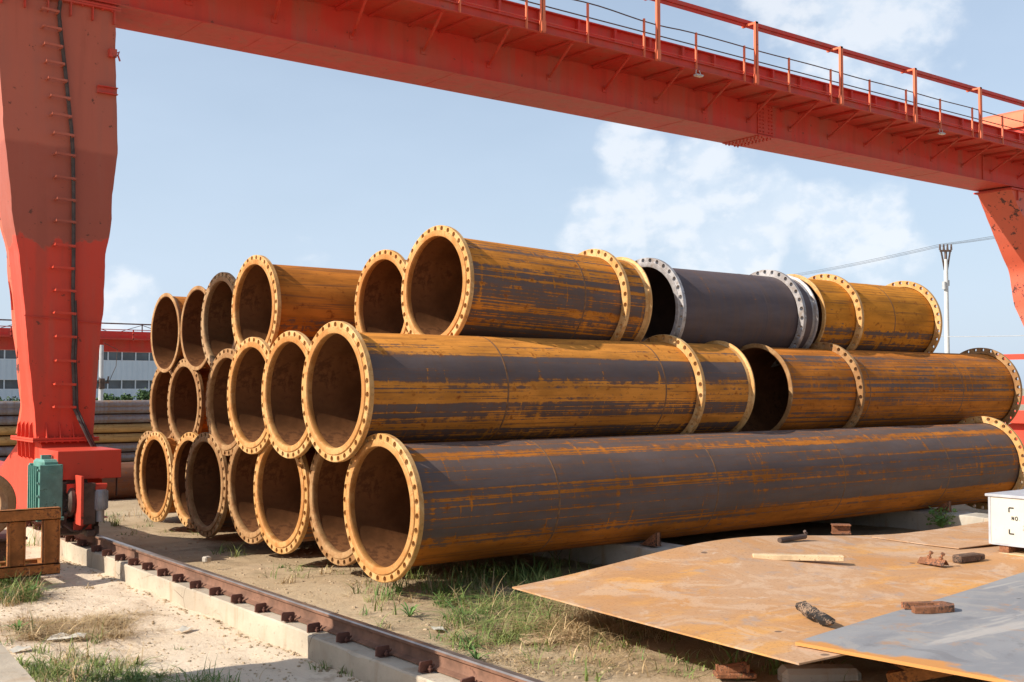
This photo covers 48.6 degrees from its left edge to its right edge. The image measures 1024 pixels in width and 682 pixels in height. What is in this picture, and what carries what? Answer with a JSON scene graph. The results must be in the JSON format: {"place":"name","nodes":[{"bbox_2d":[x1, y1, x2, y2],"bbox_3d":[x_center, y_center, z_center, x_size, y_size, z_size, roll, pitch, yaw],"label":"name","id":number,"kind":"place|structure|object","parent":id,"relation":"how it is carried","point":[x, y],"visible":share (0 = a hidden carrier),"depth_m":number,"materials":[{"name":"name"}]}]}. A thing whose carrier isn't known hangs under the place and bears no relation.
{"place":"outdoors","nodes":[
{"label":"outdoors","id":0,"kind":"place"},
{"bbox_2d":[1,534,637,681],"bbox_3d":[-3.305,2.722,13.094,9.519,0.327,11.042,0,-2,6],"label":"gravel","id":1,"kind":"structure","parent":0,"point":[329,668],"depth_m":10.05,"materials":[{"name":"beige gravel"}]},
{"bbox_2d":[0,568,695,680],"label":"dry grass","id":2,"kind":"structure","parent":0,"point":[604,619],"depth_m":9.66,"materials":[{"name":"beige plant"}]},
{"bbox_2d":[0,507,862,681],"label":"grass","id":3,"kind":"structure","parent":0,"point":[30,590],"depth_m":9.78,"materials":[{"name":"green plant"}]},
{"bbox_2d":[0,388,1023,681],"bbox_3d":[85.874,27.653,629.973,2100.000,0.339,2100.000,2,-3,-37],"label":"ground","id":4,"kind":"structure","parent":0,"point":[160,540],"depth_m":10.70,"materials":[{"name":"soil"}]},
{"bbox_2d":[0,541,6,560],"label":"support block","id":5,"kind":"structure","parent":4,"relation":"on","point":[2,550],"depth_m":13.14,"materials":[{"name":"brown wood"}]},
{"bbox_2d":[0,529,27,541],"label":"steel plate","id":6,"kind":"object","parent":5,"relation":"on","point":[3,535],"visible":0.4,"depth_m":13.25,"materials":[{"name":"brown metal"}]},
{"bbox_2d":[0,475,15,531],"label":"steel ring","id":7,"kind":"object","parent":6,"relation":"on","point":[7,497],"visible":0.7,"depth_m":13.15,"materials":[{"name":"brown metal"}]},
{"bbox_2d":[0,396,19,400],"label":"tree","id":8,"kind":"object","parent":4,"relation":"on","point":[12,399],"visible":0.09,"depth_m":75.27,"materials":[{"name":"green plant"}]},
{"bbox_2d":[0,643,35,681],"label":"concrete block","id":9,"kind":"structure","parent":4,"relation":"on","point":[12,669],"depth_m":5.00,"materials":[{"name":"beige concrete"}]},
{"bbox_2d":[4,620,31,632],"bbox_3d":[-4.415,2.553,10.107,0.295,0.117,0.304,-2,-3,40],"label":"weed","id":10,"kind":"object","parent":4,"relation":"on","point":[19,625],"visible":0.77,"depth_m":10.13,"materials":[{"name":"green plant"}]},
{"bbox_2d":[9,645,30,652],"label":"litter","id":11,"kind":"object","parent":4,"relation":"on","point":[17,648],"visible":0.97,"depth_m":9.37,"materials":[{"name":"white paper"}]},
{"bbox_2d":[11,576,40,585],"bbox_3d":[-5.950,2.654,12.149,1.550,0.178,0.620,2,-3,-37],"label":"timber packing","id":12,"kind":"object","parent":4,"relation":"on","point":[23,578],"visible":0.14,"depth_m":12.33,"materials":[{"name":"brown wood"}]},
{"bbox_2d":[0,506,60,578],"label":"channel trestle","id":13,"kind":"object","parent":12,"relation":"on","point":[48,561],"visible":0.99,"depth_m":12.40,"materials":[{"name":"brown wood"}]},
{"bbox_2d":[10,607,68,633],"bbox_3d":[-4.264,2.505,10.102,0.693,0.236,0.306,1,-2,-15],"label":"grass tuft","id":14,"kind":"object","parent":4,"relation":"on","point":[34,624],"visible":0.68,"depth_m":10.13,"materials":[{"name":"plant"}]},
{"bbox_2d":[47,632,85,639],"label":"litter","id":15,"kind":"object","parent":4,"relation":"on","point":[67,636],"visible":0.84,"depth_m":9.83,"materials":[{"name":"white paper"}]},
{"bbox_2d":[0,319,151,352],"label":"distant crane","id":16,"kind":"object","parent":4,"relation":"on","point":[128,341],"visible":0.1,"depth_m":59.66,"materials":[{"name":"metal"}]},
{"bbox_2d":[0,350,156,400],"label":"factory building","id":17,"kind":"structure","parent":4,"relation":"on","point":[133,372],"depth_m":94.41,"materials":[{"name":"white metal"}]},
{"bbox_2d":[82,617,116,644],"bbox_3d":[-3.623,2.490,9.698,0.368,0.231,0.626,0,-2,6],"label":"grass tuft","id":18,"kind":"object","parent":4,"relation":"on","point":[95,641],"visible":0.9,"depth_m":9.73,"materials":[{"name":"green plant"}]},
{"bbox_2d":[96,393,113,399],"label":"tree","id":19,"kind":"object","parent":4,"relation":"on","point":[106,396],"visible":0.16,"depth_m":78.56,"materials":[{"name":"green plant"}]},
{"bbox_2d":[97,343,117,399],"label":"mast","id":20,"kind":"object","parent":4,"relation":"on","point":[101,382],"visible":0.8,"depth_m":54.07,"materials":[{"name":"metal"}]},
{"bbox_2d":[106,515,123,525],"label":"grass tuft","id":21,"kind":"object","parent":4,"relation":"on","point":[115,523],"visible":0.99,"depth_m":19.15,"materials":[{"name":"green plant"}]},
{"bbox_2d":[102,462,136,499],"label":"plain pipe","id":22,"kind":"object","parent":4,"relation":"on","point":[125,487],"depth_m":23.51,"materials":[{"name":"brown metal"}]},
{"bbox_2d":[111,393,133,399],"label":"tree","id":23,"kind":"object","parent":4,"relation":"on","point":[125,396],"visible":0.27,"depth_m":79.45,"materials":[{"name":"green plant"}]},
{"bbox_2d":[134,388,150,399],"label":"tree","id":24,"kind":"object","parent":4,"relation":"on","point":[143,394],"visible":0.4,"depth_m":80.20,"materials":[{"name":"green plant"}]},
{"bbox_2d":[174,625,191,631],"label":"litter","id":25,"kind":"object","parent":4,"relation":"on","point":[183,628],"visible":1,"depth_m":10.17,"materials":[{"name":"white paper"}]},
{"bbox_2d":[202,556,210,562],"bbox_3d":[-3.620,2.589,13.433,0.080,0.070,0.100,-1,-3,30],"label":"stone","id":26,"kind":"object","parent":4,"relation":"on","point":[206,559],"visible":1,"depth_m":13.40,"materials":[{"name":"grey stone"}]},
{"bbox_2d":[5,526,459,681],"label":"rail beam","id":27,"kind":"structure","parent":4,"relation":"on","point":[361,662],"depth_m":9.88,"materials":[{"name":"concrete"}]},
{"bbox_2d":[26,521,543,681],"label":"crane rail","id":28,"kind":"object","parent":27,"relation":"on","point":[424,656],"visible":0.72,"depth_m":9.43,"materials":[{"name":"brown metal"}]},
{"bbox_2d":[0,0,1023,536],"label":"gantry crane","id":29,"kind":"object","parent":28,"relation":"on","point":[58,124],"visible":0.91,"depth_m":17.84,"materials":[{"name":"metal"}]},
{"bbox_2d":[982,109,1023,133],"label":"crane trolley","id":30,"kind":"object","parent":29,"relation":"on","point":[1018,115],"visible":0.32,"depth_m":30.75,"materials":[{"name":"metal"}]},
{"bbox_2d":[279,572,298,583],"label":"grass tuft","id":31,"kind":"object","parent":4,"relation":"on","point":[284,582],"visible":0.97,"depth_m":12.22,"materials":[{"name":"plant"}]},
{"bbox_2d":[308,659,330,670],"bbox_3d":[-1.488,2.498,8.696,0.302,0.101,0.284,0,-2,8],"label":"grass tuft","id":32,"kind":"object","parent":4,"relation":"on","point":[323,667],"visible":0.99,"depth_m":8.76,"materials":[{"name":"green plant"}]},
{"bbox_2d":[335,666,352,676],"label":"grass tuft","id":33,"kind":"object","parent":4,"relation":"on","point":[342,670],"visible":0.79,"depth_m":8.59,"materials":[{"name":"green plant"}]},
{"bbox_2d":[394,602,423,616],"bbox_3d":[-0.920,2.415,10.163,0.303,0.114,0.310,2,-3,-37],"label":"weed","id":34,"kind":"object","parent":4,"relation":"on","point":[410,613],"visible":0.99,"depth_m":10.18,"materials":[{"name":"green plant"}]},
{"bbox_2d":[431,626,444,629],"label":"litter","id":35,"kind":"object","parent":4,"relation":"on","point":[439,627],"visible":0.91,"depth_m":9.63,"materials":[{"name":"white paper"}]},
{"bbox_2d":[461,646,495,659],"bbox_3d":[-0.285,2.370,8.556,0.299,0.106,0.253,-1,-3,33],"label":"weed","id":36,"kind":"object","parent":4,"relation":"on","point":[475,655],"visible":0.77,"depth_m":8.58,"materials":[{"name":"green plant"}]},
{"bbox_2d":[518,629,579,644],"bbox_3d":[0.302,2.405,9.218,0.480,0.018,0.240,-3,2,-12],"label":"dry grass tuft","id":37,"kind":"object","parent":4,"relation":"on","point":[537,640],"visible":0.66,"depth_m":9.16,"materials":[{"name":"beige plant"}]},
{"bbox_2d":[526,540,683,564],"bbox_3d":[-1.607,2.836,17.049,0.520,0.723,12.750,2,-3,-37],"label":"concrete sleeper","id":38,"kind":"object","parent":4,"relation":"on","point":[614,553],"visible":0.03,"depth_m":13.07,"materials":[{"name":"grey concrete"}]},
{"bbox_2d":[134,431,152,514],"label":"flanged pipe","id":39,"kind":"object","parent":38,"relation":"on","point":[142,439],"visible":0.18,"depth_m":20.08,"materials":[{"name":"orange metal"}]},
{"bbox_2d":[149,368,172,437],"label":"flanged pipe","id":40,"kind":"object","parent":39,"relation":"on","point":[158,402],"visible":0.16,"depth_m":19.82,"materials":[{"name":"brown metal"}]},
{"bbox_2d":[139,432,176,521],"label":"flanged pipe","id":41,"kind":"object","parent":38,"relation":"on","point":[156,463],"visible":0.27,"depth_m":18.77,"materials":[{"name":"orange metal"}]},
{"bbox_2d":[172,432,197,528],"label":"flanged pipe","id":42,"kind":"object","parent":38,"relation":"on","point":[183,447],"visible":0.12,"depth_m":17.62,"materials":[{"name":"orange metal"}]},
{"bbox_2d":[167,359,210,443],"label":"flanged pipe","id":43,"kind":"object","parent":42,"relation":"on","point":[186,405],"visible":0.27,"depth_m":18.55,"materials":[{"name":"brown metal"}]},
{"bbox_2d":[151,293,185,372],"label":"flanged pipe","id":44,"kind":"object","parent":43,"relation":"on","point":[167,352],"visible":0.18,"depth_m":19.16,"materials":[{"name":"brown metal"}]},
{"bbox_2d":[180,286,210,370],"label":"flanged pipe","id":45,"kind":"object","parent":43,"relation":"on","point":[191,344],"visible":0.15,"depth_m":18.06,"materials":[{"name":"brown metal"}]},
{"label":"flanged pipe","id":46,"kind":"object","parent":42,"relation":"on","visible":0},
{"bbox_2d":[201,272,236,366],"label":"flanged pipe","id":47,"kind":"object","parent":46,"relation":"on","point":[217,336],"visible":0.22,"depth_m":16.87,"materials":[{"name":"brown metal"}]},
{"bbox_2d":[185,432,233,536],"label":"flanged pipe","id":48,"kind":"object","parent":38,"relation":"on","point":[206,482],"visible":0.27,"depth_m":16.28,"materials":[{"name":"brown metal"}]},
{"bbox_2d":[253,442,315,553],"bbox_3d":[1.721,1.942,16.921,11.328,1.455,1.455,2,-3,-37],"label":"flanged pipe","id":49,"kind":"object","parent":38,"relation":"on","point":[281,485],"visible":0.24,"depth_m":13.96,"materials":[{"name":"brown metal"}]},
{"bbox_2d":[227,337,271,453],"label":"flanged pipe","id":50,"kind":"object","parent":49,"relation":"on","point":[244,407],"visible":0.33,"depth_m":14.54,"materials":[{"name":"brown metal"}]},
{"bbox_2d":[354,250,408,333],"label":"flanged pipe","id":51,"kind":"object","parent":50,"relation":"on","point":[378,307],"visible":0.21,"depth_m":15.07,"materials":[{"name":"brown metal"}]},
{"bbox_2d":[261,331,313,458],"bbox_3d":[-0.316,0.677,14.593,5.628,1.455,1.455,2,-3,-37],"label":"flanged pipe","id":52,"kind":"object","parent":49,"relation":"on","point":[283,419],"visible":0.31,"depth_m":13.37,"materials":[{"name":"brown metal"}]},
{"bbox_2d":[640,532,661,546],"bbox_3d":[1.556,2.215,12.711,0.100,0.150,0.240,2,-3,-37],"label":"steel wedge","id":53,"kind":"object","parent":38,"relation":"on","point":[654,540],"visible":1,"depth_m":12.63,"materials":[{"name":"brown metal"}]},
{"bbox_2d":[343,416,1023,582],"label":"flanged pipe","id":54,"kind":"object","parent":38,"relation":"on","point":[408,506],"visible":0.95,"depth_m":12.60,"materials":[{"name":"brown metal"}]},
{"bbox_2d":[301,321,754,461],"bbox_3d":[0.449,0.594,13.418,5.780,1.463,1.455,2,-3,-37],"label":"flanged pipe","id":55,"kind":"object","parent":54,"relation":"on","point":[358,388],"visible":0.93,"depth_m":12.47,"materials":[{"name":"brown metal"}]},
{"bbox_2d":[401,225,652,341],"bbox_3d":[0.235,-0.527,14.030,2.900,1.463,1.455,5,-5,-37],"label":"flanged pipe","id":56,"kind":"object","parent":55,"relation":"on","point":[455,282],"visible":0.82,"depth_m":13.63,"materials":[{"name":"brown metal"}]},
{"bbox_2d":[713,661,756,678],"bbox_3d":[1.576,2.327,8.020,0.288,0.107,0.133,0,-2,-2],"label":"brick","id":57,"kind":"object","parent":4,"relation":"on","point":[736,670],"visible":1,"depth_m":7.98,"materials":[{"name":"red brick"}]},
{"bbox_2d":[777,664,860,681],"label":"concrete lump","id":58,"kind":"object","parent":4,"relation":"on","point":[813,673],"visible":0.94,"depth_m":7.95,"materials":[{"name":"grey concrete"}]},
{"bbox_2d":[811,508,987,530],"bbox_3d":[3.158,2.966,20.261,0.516,0.725,13.400,2,-3,-37],"label":"steel plate","id":59,"kind":"object","parent":4,"relation":"on","point":[914,519],"visible":0.06,"depth_m":16.44,"materials":[{"name":"grey metal"}]},
{"bbox_2d":[227,444,263,543],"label":"flanged pipe","id":60,"kind":"object","parent":59,"relation":"on","point":[240,474],"visible":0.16,"depth_m":15.21,"materials":[{"name":"orange metal"}]},
{"bbox_2d":[206,349,236,455],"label":"flanged pipe","id":61,"kind":"object","parent":60,"relation":"on","point":[219,426],"visible":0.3,"depth_m":15.81,"materials":[{"name":"brown metal"}]},
{"bbox_2d":[231,255,361,347],"bbox_3d":[-1.641,-0.372,16.594,4.628,1.455,1.455,2,-3,-37],"label":"flanged pipe","id":62,"kind":"object","parent":61,"relation":"on","point":[271,303],"visible":0.34,"depth_m":15.30,"materials":[{"name":"brown metal"}]},
{"bbox_2d":[309,450,356,565],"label":"flanged pipe","id":63,"kind":"object","parent":59,"relation":"on","point":[327,478],"visible":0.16,"depth_m":12.91,"materials":[{"name":"brown metal"}]},
{"bbox_2d":[738,342,1021,431],"bbox_3d":[5.639,0.775,17.398,5.770,1.463,1.455,2,-3,-37],"label":"flanged pipe","id":64,"kind":"object","parent":63,"relation":"on","point":[824,385],"visible":0.8,"depth_m":16.67,"materials":[{"name":"brown metal"}]},
{"bbox_2d":[635,258,818,366],"bbox_3d":[2.917,-0.357,16.127,2.880,1.463,1.455,2,-3,-37],"label":"flanged pipe","id":65,"kind":"object","parent":64,"relation":"on","point":[771,309],"visible":0.62,"depth_m":15.78,"materials":[{"name":"metal"}]},
{"bbox_2d":[787,274,942,352],"bbox_3d":[5.352,-0.303,17.977,2.940,1.463,1.455,2,-3,-37],"label":"flanged pipe","id":66,"kind":"object","parent":64,"relation":"on","point":[898,316],"visible":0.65,"depth_m":17.59,"materials":[{"name":"brown metal"}]},
{"bbox_2d":[935,501,951,511],"bbox_3d":[6.138,2.354,16.167,0.100,0.150,0.240,2,-3,-37],"label":"steel wedge","id":67,"kind":"object","parent":59,"relation":"on","point":[947,504],"visible":0.8,"depth_m":16.08,"materials":[{"name":"brown metal"}]},
{"bbox_2d":[886,663,952,681],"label":"support beam","id":68,"kind":"structure","parent":4,"relation":"on","point":[907,674],"depth_m":7.42,"materials":[{"name":"brown metal"}]},
{"bbox_2d":[926,506,956,527],"bbox_3d":[6.018,2.473,15.926,0.459,0.290,0.442,2,-3,-37],"label":"weed","id":69,"kind":"object","parent":4,"relation":"on","point":[940,520],"visible":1,"depth_m":15.88,"materials":[{"name":"green plant"}]},
{"bbox_2d":[939,244,951,352],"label":"utility pole","id":70,"kind":"object","parent":4,"relation":"on","point":[946,282],"visible":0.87,"depth_m":59.88,"materials":[{"name":"metal"}]},
{"bbox_2d":[798,236,991,273],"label":"overhead wire","id":71,"kind":"object","parent":70,"relation":"attached to","point":[898,253],"visible":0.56,"depth_m":66.04,"materials":[{"name":"grey metal"}]},
{"bbox_2d":[799,237,993,274],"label":"overhead wire","id":72,"kind":"object","parent":70,"relation":"attached to","point":[900,254],"visible":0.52,"depth_m":66.37,"materials":[{"name":"grey metal"}]},
{"bbox_2d":[805,238,994,274],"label":"overhead wire","id":73,"kind":"object","parent":70,"relation":"attached to","point":[905,254],"visible":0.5,"depth_m":66.32,"materials":[{"name":"grey metal"}]},
{"bbox_2d":[942,335,1023,336],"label":"cable","id":74,"kind":"object","parent":70,"relation":"attached to","point":[980,336],"visible":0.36,"depth_m":56.29,"materials":[{"name":"grey metal"}]},
{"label":"plain pipe","id":75,"kind":"object","parent":4,"relation":"on","visible":0},
{"bbox_2d":[0,452,135,460],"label":"plain pipe","id":76,"kind":"object","parent":75,"relation":"on","point":[130,456],"depth_m":31.76,"materials":[{"name":"metal"}]},
{"bbox_2d":[0,443,137,455],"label":"plain pipe","id":77,"kind":"object","parent":76,"relation":"on","point":[123,447],"depth_m":31.57,"materials":[{"name":"metal"}]},
{"bbox_2d":[0,433,142,445],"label":"plain pipe","id":78,"kind":"object","parent":77,"relation":"on","point":[102,438],"depth_m":31.52,"materials":[{"name":"metal"}]},
{"bbox_2d":[0,423,151,434],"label":"plain pipe","id":79,"kind":"object","parent":78,"relation":"on","point":[98,428],"depth_m":31.56,"materials":[{"name":"brown metal"}]},
{"bbox_2d":[0,414,150,424],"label":"plain pipe","id":80,"kind":"object","parent":79,"relation":"on","point":[104,418],"depth_m":31.57,"materials":[{"name":"brown metal"}]},
{"bbox_2d":[0,407,149,414],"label":"plain pipe","id":81,"kind":"object","parent":80,"relation":"on","point":[98,410],"depth_m":31.53,"materials":[{"name":"brown metal"}]},
{"bbox_2d":[0,400,149,407],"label":"plain pipe","id":82,"kind":"object","parent":81,"relation":"on","point":[98,403],"depth_m":31.57,"materials":[{"name":"brown metal"}]},
{"bbox_2d":[0,0,1023,387],"label":"sky","id":83,"kind":"structure","parent":0,"point":[226,157],"materials":[{"name":"blue"}]},
{"bbox_3d":[4.493,2.410,10.111,0.300,0.600,3.600,2,-3,-37],"label":"support beam","id":84,"kind":"object","parent":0,"visible":0},
{"bbox_2d":[512,521,1023,664],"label":"steel plate","id":85,"kind":"object","parent":84,"relation":"on","point":[732,593],"visible":0.75,"depth_m":9.51,"materials":[{"name":"brown metal"}]},
{"bbox_2d":[777,530,807,542],"bbox_3d":[2.822,1.956,11.358,0.479,0.090,0.052,2,-3,-42],"label":"steel rod","id":86,"kind":"object","parent":85,"relation":"on","point":[791,538],"visible":1,"depth_m":11.32,"materials":[{"name":"metal"}]},
{"bbox_2d":[752,553,843,561],"bbox_3d":[2.648,2.004,10.493,0.822,0.050,0.090,0,-2,7],"label":"timber batten","id":87,"kind":"object","parent":85,"relation":"on","point":[806,557],"visible":0.9,"depth_m":10.45,"materials":[{"name":"brown wood"}]},
{"bbox_2d":[795,601,834,625],"bbox_3d":[2.165,1.956,8.116,0.116,0.109,0.576,0,-2,-9],"label":"burnt timber","id":88,"kind":"object","parent":85,"relation":"on","point":[806,609],"visible":1,"depth_m":8.05,"materials":[{"name":"brown wood"}]},
{"bbox_2d":[831,523,850,533],"bbox_3d":[3.613,2.064,12.444,0.200,0.102,0.120,0,-2,8],"label":"beam offcut","id":89,"kind":"object","parent":85,"relation":"on","point":[836,528],"visible":1,"depth_m":12.43,"materials":[{"name":"brown wood"}]},
{"bbox_2d":[873,523,992,548],"bbox_3d":[5.387,2.160,12.624,2.850,0.062,1.300,2,-3,-37],"label":"steel plate","id":90,"kind":"object","parent":85,"relation":"on","point":[966,536],"visible":0.74,"depth_m":12.34,"materials":[{"name":"metal"}]},
{"bbox_2d":[917,551,948,565],"bbox_3d":[3.946,2.031,10.620,0.110,0.123,0.263,2,-3,-38],"label":"rusty bracket with bolts","id":91,"kind":"object","parent":85,"relation":"on","point":[930,560],"visible":1,"depth_m":10.59,"materials":[{"name":"brown metal"}]},
{"bbox_2d":[952,552,984,563],"bbox_3d":[4.397,2.079,10.883,0.407,0.075,0.100,1,-3,-32],"label":"wood block","id":92,"kind":"object","parent":85,"relation":"on","point":[966,557],"depth_m":10.82,"materials":[{"name":"wood"}]},
{"bbox_2d":[985,489,1023,555],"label":"white crate","id":93,"kind":"object","parent":85,"relation":"on","point":[1006,519],"visible":1,"depth_m":11.46,"materials":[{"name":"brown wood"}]},
{"bbox_2d":[795,572,1023,681],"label":"steel plate","id":94,"kind":"object","parent":84,"relation":"on","point":[978,633],"visible":0.91,"depth_m":7.47,"materials":[{"name":"grey metal"}]},
{"bbox_2d":[901,601,954,613],"bbox_3d":[3.101,1.967,8.368,0.360,0.045,0.240,0,-2,-7],"label":"steel lug","id":95,"kind":"object","parent":94,"relation":"on","point":[924,607],"visible":1,"depth_m":8.31,"materials":[{"name":"brown metal"}]},
{"bbox_3d":[-12.831,2.501,30.945,23.120,2.300,0.120,2,-3,-37],"label":"pipe rack","id":96,"kind":"object","parent":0,"visible":0},
{"bbox_2d":[0,442,137,446],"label":"plain pipe","id":97,"kind":"object","parent":96,"relation":"on","point":[95,443],"depth_m":31.65,"materials":[{"name":"metal"}]},
{"bbox_2d":[0,432,144,436],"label":"plain pipe","id":98,"kind":"object","parent":96,"relation":"on","point":[99,433],"depth_m":31.82,"materials":[{"name":"brown metal"}]},
{"bbox_2d":[0,422,150,425],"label":"plain pipe","id":99,"kind":"object","parent":96,"relation":"on","point":[99,423],"depth_m":31.85,"materials":[{"name":"brown metal"}]},
{"bbox_2d":[0,413,149,415],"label":"plain pipe","id":100,"kind":"object","parent":99,"relation":"on","point":[95,414],"depth_m":31.91,"materials":[{"name":"brown metal"}]}
]}

